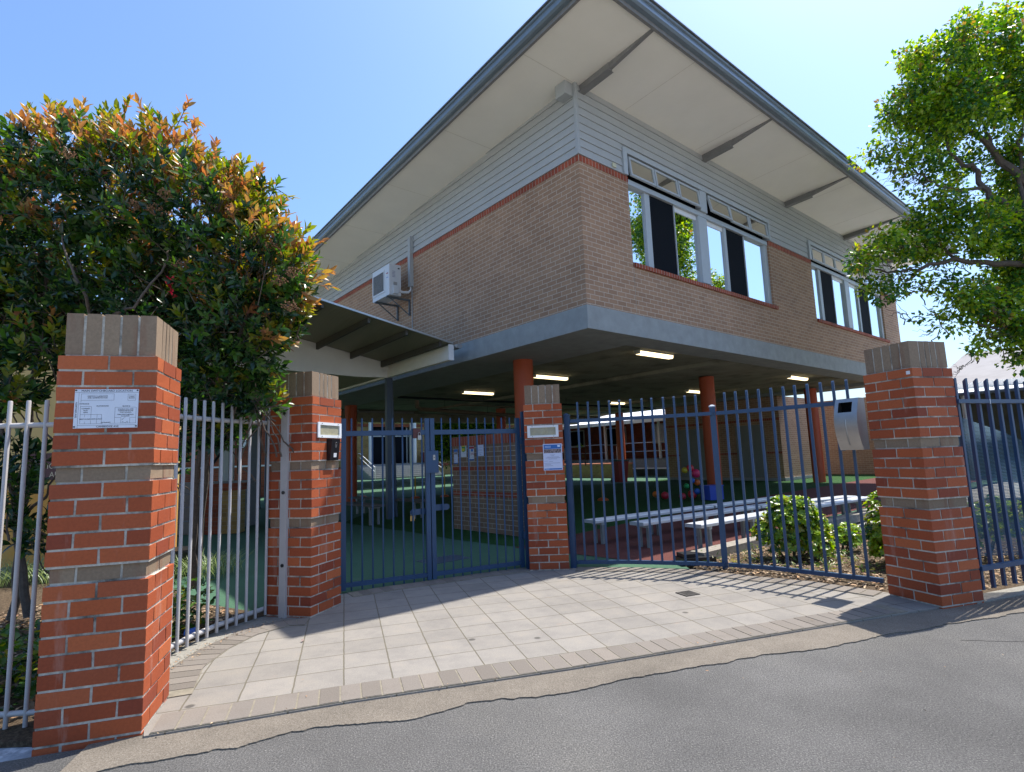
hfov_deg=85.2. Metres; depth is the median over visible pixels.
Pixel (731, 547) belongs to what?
timber sleeper
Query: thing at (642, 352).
ceiling light
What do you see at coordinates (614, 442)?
window
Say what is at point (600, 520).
bench
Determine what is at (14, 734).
garden bed
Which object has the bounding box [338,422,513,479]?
classroom block
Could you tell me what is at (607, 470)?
brick planter
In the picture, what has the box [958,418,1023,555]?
shade cloth
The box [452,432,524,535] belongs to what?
screen wall
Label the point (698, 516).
bench
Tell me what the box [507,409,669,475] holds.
terrace block
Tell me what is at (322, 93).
sky
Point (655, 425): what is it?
window
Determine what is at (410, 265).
pipe duct
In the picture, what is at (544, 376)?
ceiling light
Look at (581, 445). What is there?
young tree
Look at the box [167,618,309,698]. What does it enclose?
paving border
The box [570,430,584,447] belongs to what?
window
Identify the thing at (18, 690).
undergrowth
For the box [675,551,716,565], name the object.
black block
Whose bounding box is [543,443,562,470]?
notice
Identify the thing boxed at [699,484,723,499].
toy crate
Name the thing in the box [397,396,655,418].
service pipes
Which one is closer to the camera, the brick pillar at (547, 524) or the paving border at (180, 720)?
the paving border at (180, 720)
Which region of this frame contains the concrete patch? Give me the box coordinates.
[0,747,33,761]
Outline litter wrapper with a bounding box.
[183,627,195,635]
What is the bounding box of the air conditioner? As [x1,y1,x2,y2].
[372,263,410,320]
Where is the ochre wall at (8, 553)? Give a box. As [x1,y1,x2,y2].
[0,345,180,576]
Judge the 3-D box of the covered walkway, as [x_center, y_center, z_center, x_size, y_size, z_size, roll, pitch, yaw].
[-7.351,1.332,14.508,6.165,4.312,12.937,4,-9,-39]
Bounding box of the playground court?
[2,474,875,610]
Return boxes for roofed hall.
[950,347,1023,439]
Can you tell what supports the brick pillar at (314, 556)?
on the ground at (857, 523)
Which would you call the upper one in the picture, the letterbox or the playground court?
the letterbox
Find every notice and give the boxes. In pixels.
[454,449,457,463]
[461,446,466,456]
[469,446,473,460]
[478,444,483,455]
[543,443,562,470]
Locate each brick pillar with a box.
[31,313,181,756]
[267,371,340,617]
[523,384,569,570]
[863,341,983,608]
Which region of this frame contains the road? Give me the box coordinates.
[0,613,1023,771]
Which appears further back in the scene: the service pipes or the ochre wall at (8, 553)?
the service pipes
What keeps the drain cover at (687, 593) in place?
on the paved apron
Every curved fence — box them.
[170,396,289,656]
[563,379,884,582]
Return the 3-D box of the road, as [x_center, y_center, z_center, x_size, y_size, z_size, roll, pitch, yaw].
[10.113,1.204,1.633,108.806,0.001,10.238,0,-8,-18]
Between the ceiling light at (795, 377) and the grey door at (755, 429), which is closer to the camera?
the ceiling light at (795, 377)
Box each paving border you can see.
[149,604,907,734]
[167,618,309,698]
[347,568,529,596]
[575,567,881,596]
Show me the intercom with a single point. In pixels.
(333, 446)
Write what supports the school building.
on the playground court
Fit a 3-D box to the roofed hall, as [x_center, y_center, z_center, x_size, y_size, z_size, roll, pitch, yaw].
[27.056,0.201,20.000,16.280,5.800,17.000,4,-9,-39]
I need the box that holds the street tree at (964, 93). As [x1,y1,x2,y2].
[840,0,1023,377]
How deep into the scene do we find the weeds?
6.36 m
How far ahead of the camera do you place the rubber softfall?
9.11 m
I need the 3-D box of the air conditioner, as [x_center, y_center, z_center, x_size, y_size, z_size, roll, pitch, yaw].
[-3.013,-2.344,14.091,0.660,1.200,0.965,4,-9,-39]
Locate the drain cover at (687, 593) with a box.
[675,590,699,596]
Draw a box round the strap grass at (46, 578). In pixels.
[0,547,254,588]
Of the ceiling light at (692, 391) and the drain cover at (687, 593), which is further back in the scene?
the ceiling light at (692, 391)
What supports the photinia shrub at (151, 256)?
on the garden bed at (14, 734)
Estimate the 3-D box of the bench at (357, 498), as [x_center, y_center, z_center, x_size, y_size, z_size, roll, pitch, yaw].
[-3.187,3.075,14.165,3.359,0.440,0.294,-9,-10,44]
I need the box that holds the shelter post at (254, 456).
[250,407,261,508]
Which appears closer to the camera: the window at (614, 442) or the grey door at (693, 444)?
the grey door at (693, 444)
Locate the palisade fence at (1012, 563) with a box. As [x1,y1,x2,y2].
[953,378,1023,589]
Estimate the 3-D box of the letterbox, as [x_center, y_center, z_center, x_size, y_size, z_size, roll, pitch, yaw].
[3.272,0.374,5.401,0.185,0.503,0.236,2,-9,-32]
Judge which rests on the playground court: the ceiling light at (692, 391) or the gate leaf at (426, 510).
the gate leaf at (426, 510)
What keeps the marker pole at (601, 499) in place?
on the artificial turf
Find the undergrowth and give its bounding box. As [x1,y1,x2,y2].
[0,576,215,710]
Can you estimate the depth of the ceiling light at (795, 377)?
17.47 m
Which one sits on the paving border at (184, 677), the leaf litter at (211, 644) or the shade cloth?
the leaf litter at (211, 644)
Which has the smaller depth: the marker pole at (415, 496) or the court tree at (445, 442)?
the marker pole at (415, 496)
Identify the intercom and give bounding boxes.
[327,439,339,460]
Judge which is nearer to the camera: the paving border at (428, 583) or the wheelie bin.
the paving border at (428, 583)
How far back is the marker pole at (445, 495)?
20.52 m
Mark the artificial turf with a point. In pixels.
(642, 497)
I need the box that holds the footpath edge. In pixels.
[60,595,1023,771]
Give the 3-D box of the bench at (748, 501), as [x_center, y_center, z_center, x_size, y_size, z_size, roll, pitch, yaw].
[4.597,2.370,10.664,2.524,0.370,0.260,3,-9,-34]
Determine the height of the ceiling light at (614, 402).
0.095 m
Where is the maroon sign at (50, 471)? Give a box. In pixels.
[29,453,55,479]
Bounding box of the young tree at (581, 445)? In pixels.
[577,444,585,465]
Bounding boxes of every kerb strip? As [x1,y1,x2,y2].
[169,615,296,668]
[977,586,1023,603]
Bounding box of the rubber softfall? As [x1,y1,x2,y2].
[517,478,880,560]
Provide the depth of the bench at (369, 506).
12.22 m
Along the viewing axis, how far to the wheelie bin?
24.96 m
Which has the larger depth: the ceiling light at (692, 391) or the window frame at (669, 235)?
the ceiling light at (692, 391)
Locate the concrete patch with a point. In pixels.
(10, 754)
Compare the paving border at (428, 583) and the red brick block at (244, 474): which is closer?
the paving border at (428, 583)
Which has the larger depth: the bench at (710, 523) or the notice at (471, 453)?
the notice at (471, 453)
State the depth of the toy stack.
15.20 m
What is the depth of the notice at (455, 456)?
11.02 m
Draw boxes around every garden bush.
[749,495,835,559]
[829,522,862,552]
[862,490,884,557]
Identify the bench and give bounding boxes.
[339,502,385,524]
[348,496,424,518]
[584,505,713,543]
[629,505,760,547]
[685,509,777,548]
[706,495,789,524]
[753,495,855,519]
[797,496,868,520]
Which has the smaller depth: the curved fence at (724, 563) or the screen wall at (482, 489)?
the curved fence at (724, 563)
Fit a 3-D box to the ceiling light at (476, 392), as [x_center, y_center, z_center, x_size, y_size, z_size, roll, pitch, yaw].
[-1.121,0.227,18.404,1.260,0.095,0.170,4,-9,-39]
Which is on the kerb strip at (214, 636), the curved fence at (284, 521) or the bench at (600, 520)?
the curved fence at (284, 521)
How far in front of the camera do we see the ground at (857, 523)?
9.84 m
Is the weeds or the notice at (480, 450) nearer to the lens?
the weeds
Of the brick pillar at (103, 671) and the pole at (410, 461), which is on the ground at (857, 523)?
the brick pillar at (103, 671)
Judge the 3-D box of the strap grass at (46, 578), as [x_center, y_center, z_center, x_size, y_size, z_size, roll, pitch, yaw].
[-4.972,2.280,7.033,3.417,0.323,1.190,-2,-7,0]
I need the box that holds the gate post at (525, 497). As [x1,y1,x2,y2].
[519,411,529,568]
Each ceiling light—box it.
[461,390,494,394]
[533,374,568,379]
[610,401,624,404]
[634,349,673,358]
[685,389,699,392]
[786,375,808,380]
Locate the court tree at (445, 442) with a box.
[434,423,506,468]
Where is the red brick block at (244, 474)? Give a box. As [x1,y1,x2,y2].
[179,413,271,496]
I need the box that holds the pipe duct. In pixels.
[399,236,413,328]
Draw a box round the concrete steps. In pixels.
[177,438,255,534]
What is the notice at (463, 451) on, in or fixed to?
attached to the screen wall at (482, 489)
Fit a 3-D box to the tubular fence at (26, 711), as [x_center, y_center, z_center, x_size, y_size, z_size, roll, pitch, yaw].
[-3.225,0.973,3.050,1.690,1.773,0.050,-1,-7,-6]
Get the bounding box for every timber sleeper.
[691,533,770,558]
[823,506,879,526]
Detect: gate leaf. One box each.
[340,418,431,590]
[425,418,524,578]
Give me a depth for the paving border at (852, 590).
5.84 m
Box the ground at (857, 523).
[263,520,879,611]
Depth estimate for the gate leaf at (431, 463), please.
6.61 m
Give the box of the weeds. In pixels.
[694,546,885,572]
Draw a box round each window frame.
[621,146,771,303]
[806,240,884,338]
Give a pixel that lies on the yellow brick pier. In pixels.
(224, 517)
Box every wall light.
[317,422,341,437]
[527,425,558,437]
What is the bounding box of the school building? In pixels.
[283,0,954,501]
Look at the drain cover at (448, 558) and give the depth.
7.64 m
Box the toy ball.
[661,492,668,498]
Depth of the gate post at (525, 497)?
6.83 m
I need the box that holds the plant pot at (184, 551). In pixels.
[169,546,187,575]
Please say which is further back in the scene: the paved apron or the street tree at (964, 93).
the street tree at (964, 93)
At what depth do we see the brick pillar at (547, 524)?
6.72 m
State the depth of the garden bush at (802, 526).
6.62 m
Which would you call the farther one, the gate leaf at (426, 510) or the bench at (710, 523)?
the bench at (710, 523)
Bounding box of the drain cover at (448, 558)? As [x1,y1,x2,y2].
[417,554,469,563]
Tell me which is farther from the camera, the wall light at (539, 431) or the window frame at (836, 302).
the window frame at (836, 302)
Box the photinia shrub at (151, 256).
[0,92,339,620]
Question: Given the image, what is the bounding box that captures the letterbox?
[834,397,869,450]
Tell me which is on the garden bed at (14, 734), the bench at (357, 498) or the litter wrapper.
the litter wrapper
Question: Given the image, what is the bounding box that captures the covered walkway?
[121,296,461,518]
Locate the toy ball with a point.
(664, 495)
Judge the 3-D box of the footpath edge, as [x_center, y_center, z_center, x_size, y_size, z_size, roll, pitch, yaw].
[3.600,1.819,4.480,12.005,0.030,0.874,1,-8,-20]
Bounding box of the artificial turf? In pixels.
[346,474,875,546]
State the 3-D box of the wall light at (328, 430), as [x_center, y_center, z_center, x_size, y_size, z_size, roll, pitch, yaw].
[-1.764,0.429,5.391,0.016,0.146,0.383,-4,-8,16]
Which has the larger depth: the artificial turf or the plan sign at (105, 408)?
the artificial turf
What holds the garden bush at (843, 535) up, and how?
on the garden bed at (873, 586)
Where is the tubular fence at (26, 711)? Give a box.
[0,400,53,729]
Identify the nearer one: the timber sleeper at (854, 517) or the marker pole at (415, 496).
the timber sleeper at (854, 517)
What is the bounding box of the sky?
[0,0,1023,401]
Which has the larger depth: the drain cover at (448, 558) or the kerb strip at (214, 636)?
the drain cover at (448, 558)
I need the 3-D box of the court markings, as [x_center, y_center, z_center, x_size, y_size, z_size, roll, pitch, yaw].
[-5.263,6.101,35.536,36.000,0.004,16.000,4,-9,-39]
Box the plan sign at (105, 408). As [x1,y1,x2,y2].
[73,389,138,428]
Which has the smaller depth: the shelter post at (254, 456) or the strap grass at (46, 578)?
the strap grass at (46, 578)
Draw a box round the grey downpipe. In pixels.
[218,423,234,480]
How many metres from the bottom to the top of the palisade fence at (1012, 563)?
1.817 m
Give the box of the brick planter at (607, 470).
[564,462,632,477]
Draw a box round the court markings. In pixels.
[340,477,449,488]
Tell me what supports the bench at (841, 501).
on the playground court
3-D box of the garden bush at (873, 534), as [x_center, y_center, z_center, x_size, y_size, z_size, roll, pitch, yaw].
[4.219,1.576,6.198,0.551,0.836,0.721,-7,-9,34]
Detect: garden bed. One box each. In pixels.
[0,577,265,747]
[692,527,1023,592]
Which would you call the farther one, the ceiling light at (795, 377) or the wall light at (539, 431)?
the ceiling light at (795, 377)
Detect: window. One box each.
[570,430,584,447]
[606,426,626,445]
[651,423,666,443]
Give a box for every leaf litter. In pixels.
[0,598,234,718]
[169,617,281,667]
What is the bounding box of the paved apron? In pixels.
[143,567,938,737]
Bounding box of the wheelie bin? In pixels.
[610,459,628,482]
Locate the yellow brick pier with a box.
[204,482,246,534]
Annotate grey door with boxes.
[679,429,706,476]
[735,424,768,477]
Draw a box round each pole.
[410,423,411,486]
[411,476,419,498]
[440,474,448,496]
[597,467,608,500]
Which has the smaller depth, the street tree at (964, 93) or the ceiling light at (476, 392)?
the street tree at (964, 93)
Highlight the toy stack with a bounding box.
[679,465,699,499]
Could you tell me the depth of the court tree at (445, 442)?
37.12 m
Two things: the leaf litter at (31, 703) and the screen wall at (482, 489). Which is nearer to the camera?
the leaf litter at (31, 703)

